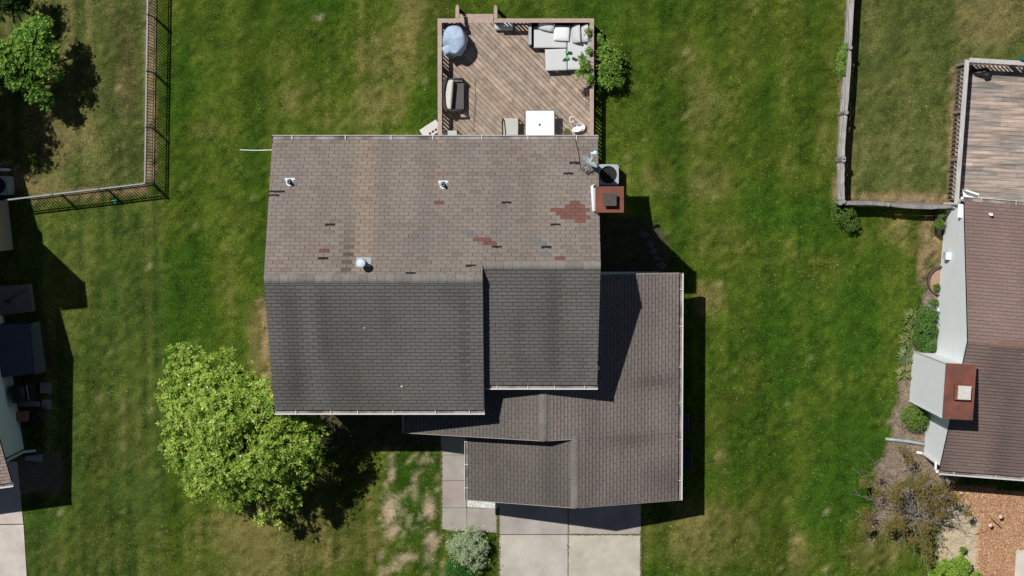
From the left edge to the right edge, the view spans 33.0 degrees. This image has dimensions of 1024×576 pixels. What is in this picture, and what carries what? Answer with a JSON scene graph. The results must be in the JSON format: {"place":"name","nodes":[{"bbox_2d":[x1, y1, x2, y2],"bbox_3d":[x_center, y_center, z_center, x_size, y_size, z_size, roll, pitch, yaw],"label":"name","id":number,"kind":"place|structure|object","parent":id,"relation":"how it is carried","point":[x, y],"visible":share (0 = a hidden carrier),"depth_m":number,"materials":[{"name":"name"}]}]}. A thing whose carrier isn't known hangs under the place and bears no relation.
{"place":"outdoors","nodes":[
{"label":"outdoors","id":0,"kind":"place"},
{"bbox_2d":[0,461,26,575],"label":"neighbour driveway","id":1,"kind":"structure","parent":0,"point":[12,552],"depth_m":60.50,"materials":[{"name":"concrete"}]},
{"bbox_2d":[467,500,498,508],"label":"gravel","id":2,"kind":"structure","parent":0,"point":[481,504],"depth_m":60.44,"materials":[{"name":"grey stone"}]},
{"bbox_2d":[494,23,512,29],"bbox_3d":[-0.289,-8.983,59.151,0.630,0.315,0.320,0,93,0],"label":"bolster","id":3,"kind":"object","parent":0,"point":[503,26],"visible":0.72,"depth_m":59.00,"materials":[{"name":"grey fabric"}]},
{"bbox_2d":[0,0,1023,575],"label":"ground","id":4,"kind":"structure","parent":0,"point":[36,478],"depth_m":60.02,"materials":[{"name":"green plant"}]},
{"bbox_2d":[0,176,14,194],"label":"air conditioner","id":5,"kind":"object","parent":4,"relation":"on","point":[6,185],"visible":1,"depth_m":59.21,"materials":[{"name":"grey paint"}]},
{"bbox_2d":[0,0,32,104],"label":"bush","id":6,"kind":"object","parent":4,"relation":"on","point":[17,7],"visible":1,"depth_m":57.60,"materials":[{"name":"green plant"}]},
{"bbox_2d":[0,201,35,488],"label":"house","id":7,"kind":"structure","parent":4,"relation":"on","point":[11,441],"depth_m":59.09,"materials":[{"name":"concrete"}]},
{"bbox_2d":[0,284,35,315],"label":"landing","id":8,"kind":"object","parent":4,"relation":"on","point":[23,302],"visible":1,"depth_m":59.76,"materials":[{"name":"concrete"}]},
{"bbox_2d":[4,290,26,302],"bbox_3d":[-17.131,0.319,59.699,0.874,0.060,0.170,-24,93,1],"label":"broom","id":9,"kind":"object","parent":8,"relation":"on","point":[8,300],"visible":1,"depth_m":59.68,"materials":[{"name":"plastic"}]},
{"bbox_2d":[16,411,29,420],"bbox_3d":[-17.009,4.452,60.123,0.400,0.385,0.340,0,93,0],"label":"planter","id":10,"kind":"object","parent":4,"relation":"on","point":[22,415],"visible":1,"depth_m":59.97,"materials":[{"name":"ceramic"}]},
{"bbox_2d":[10,381,37,402],"bbox_3d":[-16.861,3.600,59.666,0.680,1.110,0.620,-8,93,0],"label":"black grill","id":11,"kind":"object","parent":4,"relation":"on","point":[23,392],"visible":1,"depth_m":59.27,"materials":[{"name":"metal"}]},
{"bbox_2d":[0,321,51,377],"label":"lean to","id":12,"kind":"object","parent":4,"relation":"on","point":[24,348],"visible":1,"depth_m":58.90,"materials":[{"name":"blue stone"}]},
{"bbox_2d":[19,401,40,406],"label":"slab","id":13,"kind":"structure","parent":4,"relation":"on","point":[30,404],"depth_m":60.25,"materials":[{"name":"concrete"}]},
{"bbox_2d":[0,10,64,111],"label":"tree","id":14,"kind":"object","parent":4,"relation":"on","point":[32,39],"visible":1,"depth_m":57.19,"materials":[{"name":"green plant"}]},
{"bbox_2d":[25,454,42,461],"bbox_3d":[-16.697,5.946,60.354,0.597,0.080,0.281,0,93,0],"label":"splash block","id":15,"kind":"object","parent":4,"relation":"on","point":[37,458],"depth_m":60.31,"materials":[{"name":"concrete"}]},
{"bbox_2d":[40,382,51,392],"bbox_3d":[-16.252,3.479,60.245,0.395,0.060,0.374,0,93,0],"label":"paver","id":16,"kind":"object","parent":4,"relation":"on","point":[45,387],"visible":1,"depth_m":60.22,"materials":[{"name":"concrete"}]},
{"bbox_2d":[42,399,51,408],"bbox_3d":[-16.228,4.058,60.275,0.330,0.060,0.337,0,93,0],"label":"paver","id":17,"kind":"object","parent":4,"relation":"on","point":[48,402],"visible":1,"depth_m":60.25,"materials":[{"name":"concrete"}]},
{"bbox_2d":[4,183,152,200],"bbox_3d":[-14.825,-3.297,59.214,4.841,1.390,0.080,-7,93,0],"label":"metal fence","id":18,"kind":"object","parent":4,"relation":"on","point":[72,192],"visible":0.99,"depth_m":58.60,"materials":[{"name":"grey metal"}]},
{"bbox_2d":[143,0,155,183],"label":"metal fence","id":19,"kind":"object","parent":4,"relation":"on","point":[146,94],"visible":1,"depth_m":58.69,"materials":[{"name":"grey metal"}]},
{"bbox_2d":[152,341,328,530],"bbox_3d":[-9.290,4.816,57.522,6.410,5.827,5.409,24,93,-1],"label":"tree","id":20,"kind":"object","parent":4,"relation":"on","point":[219,425],"visible":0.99,"depth_m":56.21,"materials":[{"name":"green plant"}]},
{"bbox_2d":[420,120,437,134],"bbox_3d":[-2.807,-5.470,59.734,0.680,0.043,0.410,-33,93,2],"label":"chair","id":21,"kind":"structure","parent":4,"relation":"on","point":[431,128],"depth_m":59.71,"materials":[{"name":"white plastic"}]},
{"bbox_2d":[439,446,442,530],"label":"weeds","id":22,"kind":"object","parent":4,"relation":"on","point":[441,491],"visible":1,"depth_m":60.40,"materials":[{"name":"green plant"}]},
{"bbox_2d":[441,554,479,575],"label":"bush","id":23,"kind":"object","parent":4,"relation":"on","point":[458,570],"visible":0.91,"depth_m":59.93,"materials":[{"name":"green plant"}]},
{"bbox_2d":[445,524,490,573],"bbox_3d":[-1.546,9.023,59.758,1.624,1.802,1.990,0,93,0],"label":"juniper bush","id":24,"kind":"object","parent":4,"relation":"on","point":[467,544],"visible":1,"depth_m":59.53,"materials":[{"name":"green plant"}]},
{"bbox_2d":[441,435,496,532],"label":"footpath","id":25,"kind":"structure","parent":4,"relation":"on","point":[458,514],"depth_m":60.44,"materials":[{"name":"concrete"}]},
{"bbox_2d":[264,135,683,507],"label":"house","id":26,"kind":"structure","parent":4,"relation":"on","point":[555,379],"depth_m":54.31,"materials":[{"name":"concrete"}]},
{"bbox_2d":[575,140,597,171],"bbox_3d":[2.362,-4.101,54.102,0.576,1.263,1.212,-7,93,0],"label":"satellite dish","id":27,"kind":"object","parent":26,"relation":"attached to","point":[590,161],"visible":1,"depth_m":53.83,"materials":[{"name":"grey paint"}]},
{"bbox_2d":[496,507,499,536],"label":"weeds","id":28,"kind":"object","parent":4,"relation":"on","point":[498,522],"visible":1,"depth_m":60.46,"materials":[{"name":"green plant"}]},
{"bbox_2d":[438,5,593,134],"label":"deck","id":29,"kind":"structure","parent":4,"relation":"on","point":[507,81],"depth_m":59.40,"materials":[{"name":"brown wood planks"}]},
{"bbox_2d":[442,130,458,134],"bbox_3d":[-2.132,-4.975,59.022,0.618,0.978,0.830,0,93,0],"label":"sling chair","id":30,"kind":"object","parent":29,"relation":"on","point":[450,132],"visible":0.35,"depth_m":59.05,"materials":[{"name":"beige fabric"}]},
{"bbox_2d":[442,77,464,112],"bbox_3d":[-2.012,-6.591,59.026,0.760,0.820,1.163,0,93,0],"label":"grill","id":31,"kind":"object","parent":29,"relation":"on","point":[452,94],"visible":1,"depth_m":58.79,"materials":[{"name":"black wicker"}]},
{"bbox_2d":[442,25,467,56],"bbox_3d":[-1.959,-8.432,58.760,0.919,1.158,1.087,0,93,0],"label":"covered grill","id":32,"kind":"object","parent":29,"relation":"on","point":[454,40],"visible":1,"depth_m":58.29,"materials":[{"name":"blue fabric"}]},
{"bbox_2d":[502,118,519,134],"bbox_3d":[-0.045,-5.392,59.001,0.618,0.978,0.830,0,93,0],"label":"sling chair","id":33,"kind":"object","parent":29,"relation":"on","point":[510,126],"visible":0.66,"depth_m":59.05,"materials":[{"name":"beige fabric"}]},
{"bbox_2d":[525,110,554,134],"bbox_3d":[0.948,-5.569,59.121,1.028,0.736,1.013,0,93,0],"label":"patio table","id":34,"kind":"object","parent":29,"relation":"on","point":[539,122],"visible":0.83,"depth_m":58.76,"materials":[{"name":"white metal"}]},
{"bbox_2d":[545,49,566,70],"bbox_3d":[1.506,-7.798,59.155,0.763,0.435,0.763,0,93,0],"label":"footstool","id":35,"kind":"object","parent":29,"relation":"on","point":[554,58],"visible":1,"depth_m":58.94,"materials":[{"name":"white fabric"}]},
{"bbox_2d":[528,23,589,70],"bbox_3d":[1.616,-8.298,59.001,2.108,0.630,1.696,0,93,0],"label":"corner sofa","id":36,"kind":"object","parent":29,"relation":"on","point":[538,38],"visible":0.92,"depth_m":58.96,"materials":[{"name":"white fabric"}]},
{"bbox_2d":[538,23,554,31],"bbox_3d":[1.170,-8.904,58.755,0.557,0.284,0.312,13,93,-1],"label":"pillow","id":37,"kind":"object","parent":36,"relation":"on","point":[549,27],"visible":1,"depth_m":58.68,"materials":[{"name":"white fabric"}]},
{"bbox_2d":[554,25,569,40],"bbox_3d":[1.688,-8.679,58.825,0.552,0.173,0.538,0,93,0],"label":"pillow","id":38,"kind":"object","parent":36,"relation":"on","point":[561,32],"visible":1,"depth_m":58.77,"materials":[{"name":"white fabric"}]},
{"bbox_2d":[571,24,580,42],"bbox_3d":[2.176,-8.650,58.757,0.309,0.324,0.640,0,93,0],"label":"pillow","id":39,"kind":"object","parent":36,"relation":"on","point":[576,33],"visible":1,"depth_m":58.65,"materials":[{"name":"grey fabric"}]},
{"bbox_2d":[580,24,588,41],"bbox_3d":[2.465,-8.664,58.727,0.279,0.321,0.620,0,93,0],"label":"pillow","id":40,"kind":"object","parent":36,"relation":"on","point":[583,27],"visible":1,"depth_m":58.64,"materials":[{"name":"grey fabric"}]},
{"bbox_2d":[561,127,571,134],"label":"plant","id":41,"kind":"object","parent":29,"relation":"on","point":[564,130],"visible":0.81,"depth_m":59.34,"materials":[{"name":"green plant"}]},
{"bbox_2d":[579,81,593,97],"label":"plant","id":42,"kind":"object","parent":29,"relation":"on","point":[587,91],"visible":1,"depth_m":58.70,"materials":[{"name":"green plant"}]},
{"bbox_2d":[573,27,626,91],"bbox_3d":[3.100,-7.744,58.918,1.820,1.722,2.001,13,93,-1],"label":"bush","id":43,"kind":"object","parent":4,"relation":"on","point":[608,68],"visible":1,"depth_m":58.63,"materials":[{"name":"green plant"}]},
{"bbox_2d":[598,164,618,184],"bbox_3d":[3.291,-3.894,59.445,0.713,0.765,0.710,0,93,0],"label":"air conditioner","id":44,"kind":"object","parent":4,"relation":"on","point":[608,174],"visible":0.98,"depth_m":59.10,"materials":[{"name":"grey paint"}]},
{"bbox_2d":[639,531,643,575],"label":"weeds","id":45,"kind":"object","parent":4,"relation":"on","point":[641,558],"visible":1,"depth_m":60.52,"materials":[{"name":"green plant"}]},
{"bbox_2d":[638,230,648,238],"bbox_3d":[4.560,-1.859,59.960,0.392,0.100,0.291,0,93,0],"label":"stone","id":46,"kind":"object","parent":4,"relation":"on","point":[643,234],"visible":1,"depth_m":59.93,"materials":[{"name":"grey stone"}]},
{"bbox_2d":[644,240,653,247],"bbox_3d":[4.760,-1.529,59.977,0.349,0.100,0.262,0,93,0],"label":"stone","id":47,"kind":"object","parent":4,"relation":"on","point":[649,244],"visible":1,"depth_m":59.95,"materials":[{"name":"grey stone"}]},
{"bbox_2d":[648,247,657,254],"bbox_3d":[4.895,-1.283,59.990,0.345,0.100,0.260,0,93,0],"label":"stone","id":48,"kind":"object","parent":4,"relation":"on","point":[652,251],"visible":1,"depth_m":59.96,"materials":[{"name":"grey stone"}]},
{"bbox_2d":[653,255,660,260],"bbox_3d":[5.033,-1.047,60.003,0.308,0.100,0.232,0,93,0],"label":"stone","id":49,"kind":"object","parent":4,"relation":"on","point":[656,258],"visible":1,"depth_m":59.97,"materials":[{"name":"grey stone"}]},
{"bbox_2d":[656,262,665,269],"bbox_3d":[5.179,-0.779,60.017,0.367,0.100,0.276,0,93,0],"label":"stone","id":50,"kind":"object","parent":4,"relation":"on","point":[660,265],"visible":1,"depth_m":59.98,"materials":[{"name":"grey stone"}]},
{"bbox_2d":[683,412,688,431],"bbox_3d":[5.798,4.608,59.792,0.550,1.058,0.620,0,93,0],"label":"wheelie bin","id":51,"kind":"object","parent":4,"relation":"on","point":[685,422],"visible":0.34,"depth_m":59.27,"materials":[{"name":"blue plastic"}]},
{"bbox_2d":[683,448,692,468],"bbox_3d":[5.877,5.878,59.859,0.650,1.058,0.620,0,93,0],"label":"wheelie bin","id":52,"kind":"object","parent":4,"relation":"on","point":[687,458],"visible":0.41,"depth_m":59.33,"materials":[{"name":"blue plastic"}]},
{"bbox_2d":[835,159,845,203],"bbox_3d":[11.265,-3.663,59.264,0.237,1.250,1.564,0,93,0],"label":"rail fence","id":53,"kind":"object","parent":4,"relation":"on","point":[840,180],"visible":1,"depth_m":58.79,"materials":[{"name":"grey wood"}]},
{"bbox_2d":[833,42,852,81],"bbox_3d":[11.292,-7.725,59.212,0.732,1.134,1.394,0,93,0],"label":"bush","id":54,"kind":"object","parent":4,"relation":"on","point":[841,68],"visible":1,"depth_m":58.79,"materials":[{"name":"green plant"}]},
{"bbox_2d":[835,0,853,159],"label":"rail fence","id":55,"kind":"object","parent":4,"relation":"on","point":[843,113],"visible":0.97,"depth_m":58.68,"materials":[{"name":"grey wood"}]},
{"bbox_2d":[830,199,859,231],"bbox_3d":[11.434,-2.490,59.546,0.870,1.016,1.334,-20,93,1],"label":"bush","id":56,"kind":"object","parent":4,"relation":"on","point":[843,217],"visible":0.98,"depth_m":59.30,"materials":[{"name":"green plant"}]},
{"bbox_2d":[835,200,954,209],"bbox_3d":[13.098,-2.849,59.307,4.025,1.250,0.240,2,93,0],"label":"rail fence","id":57,"kind":"object","parent":4,"relation":"on","point":[909,205],"visible":0.99,"depth_m":58.81,"materials":[{"name":"grey wood"}]},
{"bbox_2d":[902,309,915,330],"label":"strap plant","id":58,"kind":"object","parent":4,"relation":"on","point":[908,319],"visible":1,"depth_m":59.94,"materials":[{"name":"green plant"}]},
{"bbox_2d":[904,309,919,323],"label":"strap plant","id":59,"kind":"object","parent":4,"relation":"on","point":[914,313],"visible":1,"depth_m":59.97,"materials":[{"name":"green plant"}]},
{"bbox_2d":[899,404,929,431],"bbox_3d":[13.947,4.474,59.919,1.115,1.001,1.040,0,93,0],"label":"bush","id":60,"kind":"object","parent":4,"relation":"on","point":[910,414],"visible":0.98,"depth_m":59.68,"materials":[{"name":"green plant"}]},
{"bbox_2d":[872,259,957,530],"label":"mulch","id":61,"kind":"object","parent":4,"relation":"on","point":[901,462],"visible":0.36,"depth_m":60.38,"materials":[{"name":"brown wood mulch"}]},
{"bbox_2d":[893,363,911,382],"bbox_3d":[13.595,2.965,60.089,0.742,0.297,0.709,-7,93,0],"label":"strap plant","id":62,"kind":"object","parent":61,"relation":"on","point":[903,374],"visible":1,"depth_m":60.04,"materials":[{"name":"green plant"}]},
{"bbox_2d":[895,346,914,365],"bbox_3d":[13.714,2.371,60.051,0.824,0.312,0.812,28,93,-1],"label":"strap plant","id":63,"kind":"object","parent":61,"relation":"on","point":[905,357],"visible":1,"depth_m":59.99,"materials":[{"name":"green plant"}]},
{"bbox_2d":[885,437,925,445],"bbox_3d":[13.747,5.354,60.263,1.463,0.150,0.134,8,93,0],"label":"drain pipe","id":64,"kind":"object","parent":61,"relation":"on","point":[905,441],"visible":0.95,"depth_m":60.23,"materials":[{"name":"white metal"}]},
{"bbox_2d":[898,334,916,350],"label":"strap plant","id":65,"kind":"object","parent":61,"relation":"on","point":[906,341],"visible":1,"depth_m":59.99,"materials":[{"name":"green plant"}]},
{"bbox_2d":[901,325,916,337],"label":"strap plant","id":66,"kind":"object","parent":61,"relation":"on","point":[910,331],"visible":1,"depth_m":59.98,"materials":[{"name":"green plant"}]},
{"bbox_2d":[850,440,983,573],"bbox_3d":[13.308,7.408,59.188,5.195,2.776,3.628,45,92,-2],"label":"sparse tree","id":67,"kind":"object","parent":4,"relation":"on","point":[893,495],"visible":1,"depth_m":58.70,"materials":[{"name":"brown plant"}]},
{"bbox_2d":[910,298,939,352],"bbox_3d":[14.299,1.387,59.772,1.063,0.971,2.111,0,93,0],"label":"bush","id":68,"kind":"object","parent":4,"relation":"on","point":[924,342],"visible":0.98,"depth_m":59.55,"materials":[{"name":"green plant"}]},
{"bbox_2d":[926,266,942,295],"bbox_3d":[14.893,-0.246,59.929,0.989,0.280,1.039,0,93,0],"label":"ring planter","id":69,"kind":"object","parent":4,"relation":"on","point":[933,276],"visible":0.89,"depth_m":59.95,"materials":[{"name":"brown metal"}]},
{"bbox_2d":[933,282,940,291],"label":"plant","id":70,"kind":"object","parent":69,"relation":"in","point":[938,289],"visible":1,"depth_m":59.79,"materials":[{"name":"green plant"}]},
{"bbox_2d":[934,216,940,234],"bbox_3d":[14.687,-2.164,59.669,0.100,0.500,0.645,-2,93,0],"label":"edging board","id":71,"kind":"object","parent":4,"relation":"on","point":[937,231],"visible":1,"depth_m":59.53,"materials":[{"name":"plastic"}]},
{"bbox_2d":[934,209,946,229],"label":"bush","id":72,"kind":"object","parent":4,"relation":"on","point":[940,223],"visible":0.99,"depth_m":59.38,"materials":[{"name":"green plant"}]},
{"bbox_2d":[927,553,981,575],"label":"bush","id":73,"kind":"object","parent":4,"relation":"on","point":[958,566],"visible":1,"depth_m":59.62,"materials":[{"name":"green plant"}]},
{"bbox_2d":[959,546,966,554],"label":"bush","id":74,"kind":"object","parent":4,"relation":"on","point":[962,550],"visible":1,"depth_m":60.09,"materials":[{"name":"green plant"}]},
{"bbox_2d":[909,197,1023,480],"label":"neighbour house","id":75,"kind":"structure","parent":4,"relation":"on","point":[967,387],"depth_m":56.85,"materials":[{"name":"concrete"}]},
{"bbox_2d":[946,58,1023,208],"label":"weathered deck","id":76,"kind":"structure","parent":4,"relation":"on","point":[960,171],"depth_m":59.34,"materials":[{"name":"brown wood"}]},
{"bbox_2d":[960,189,978,196],"bbox_3d":[15.640,-3.157,59.066,0.500,0.800,0.424,0,93,0],"label":"white chair","id":77,"kind":"object","parent":76,"relation":"on","point":[966,193],"visible":0.63,"depth_m":59.02,"materials":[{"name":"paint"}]},
{"bbox_2d":[951,485,1023,575],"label":"wood chips","id":78,"kind":"object","parent":4,"relation":"on","point":[999,538],"visible":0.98,"depth_m":60.50,"materials":[{"name":"orange wood chips"}]},
{"bbox_2d":[988,515,1002,527],"bbox_3d":[16.825,8.127,60.254,0.525,0.510,0.513,0,93,0],"label":"garden ornament","id":79,"kind":"object","parent":78,"relation":"on","point":[999,517],"visible":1,"depth_m":60.04,"materials":[{"name":"pink metal"}]},
{"bbox_2d":[499,503,640,575],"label":"driveway","id":80,"kind":"structure","parent":0,"point":[550,555],"depth_m":60.51,"materials":[{"name":"concrete"}]},
{"bbox_2d":[496,536,500,575],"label":"weeds","id":81,"kind":"object","parent":80,"relation":"on","point":[498,557],"visible":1,"depth_m":60.53,"materials":[{"name":"green plant"}]},
{"bbox_2d":[569,533,640,535],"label":"weeds","id":82,"kind":"object","parent":80,"relation":"on","point":[579,534],"visible":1,"depth_m":60.49,"materials":[{"name":"green plant"}]},
{"bbox_2d":[572,123,584,131],"bbox_3d":[2.301,-5.474,59.352,0.460,0.285,0.298,-42,92,2],"label":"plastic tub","id":83,"kind":"object","parent":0,"point":[580,127],"visible":1,"depth_m":59.24,"materials":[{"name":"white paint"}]},
{"bbox_2d":[969,68,991,79],"bbox_3d":[16.062,-7.415,59.098,0.745,0.350,0.410,25,93,-1],"label":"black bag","id":84,"kind":"object","parent":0,"point":[985,73],"visible":1,"depth_m":59.03,"materials":[{"name":"plastic"}]},
{"bbox_2d":[1014,550,1023,575],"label":"pavement","id":85,"kind":"structure","parent":0,"point":[1019,565],"depth_m":60.56,"materials":[{"name":"concrete"}]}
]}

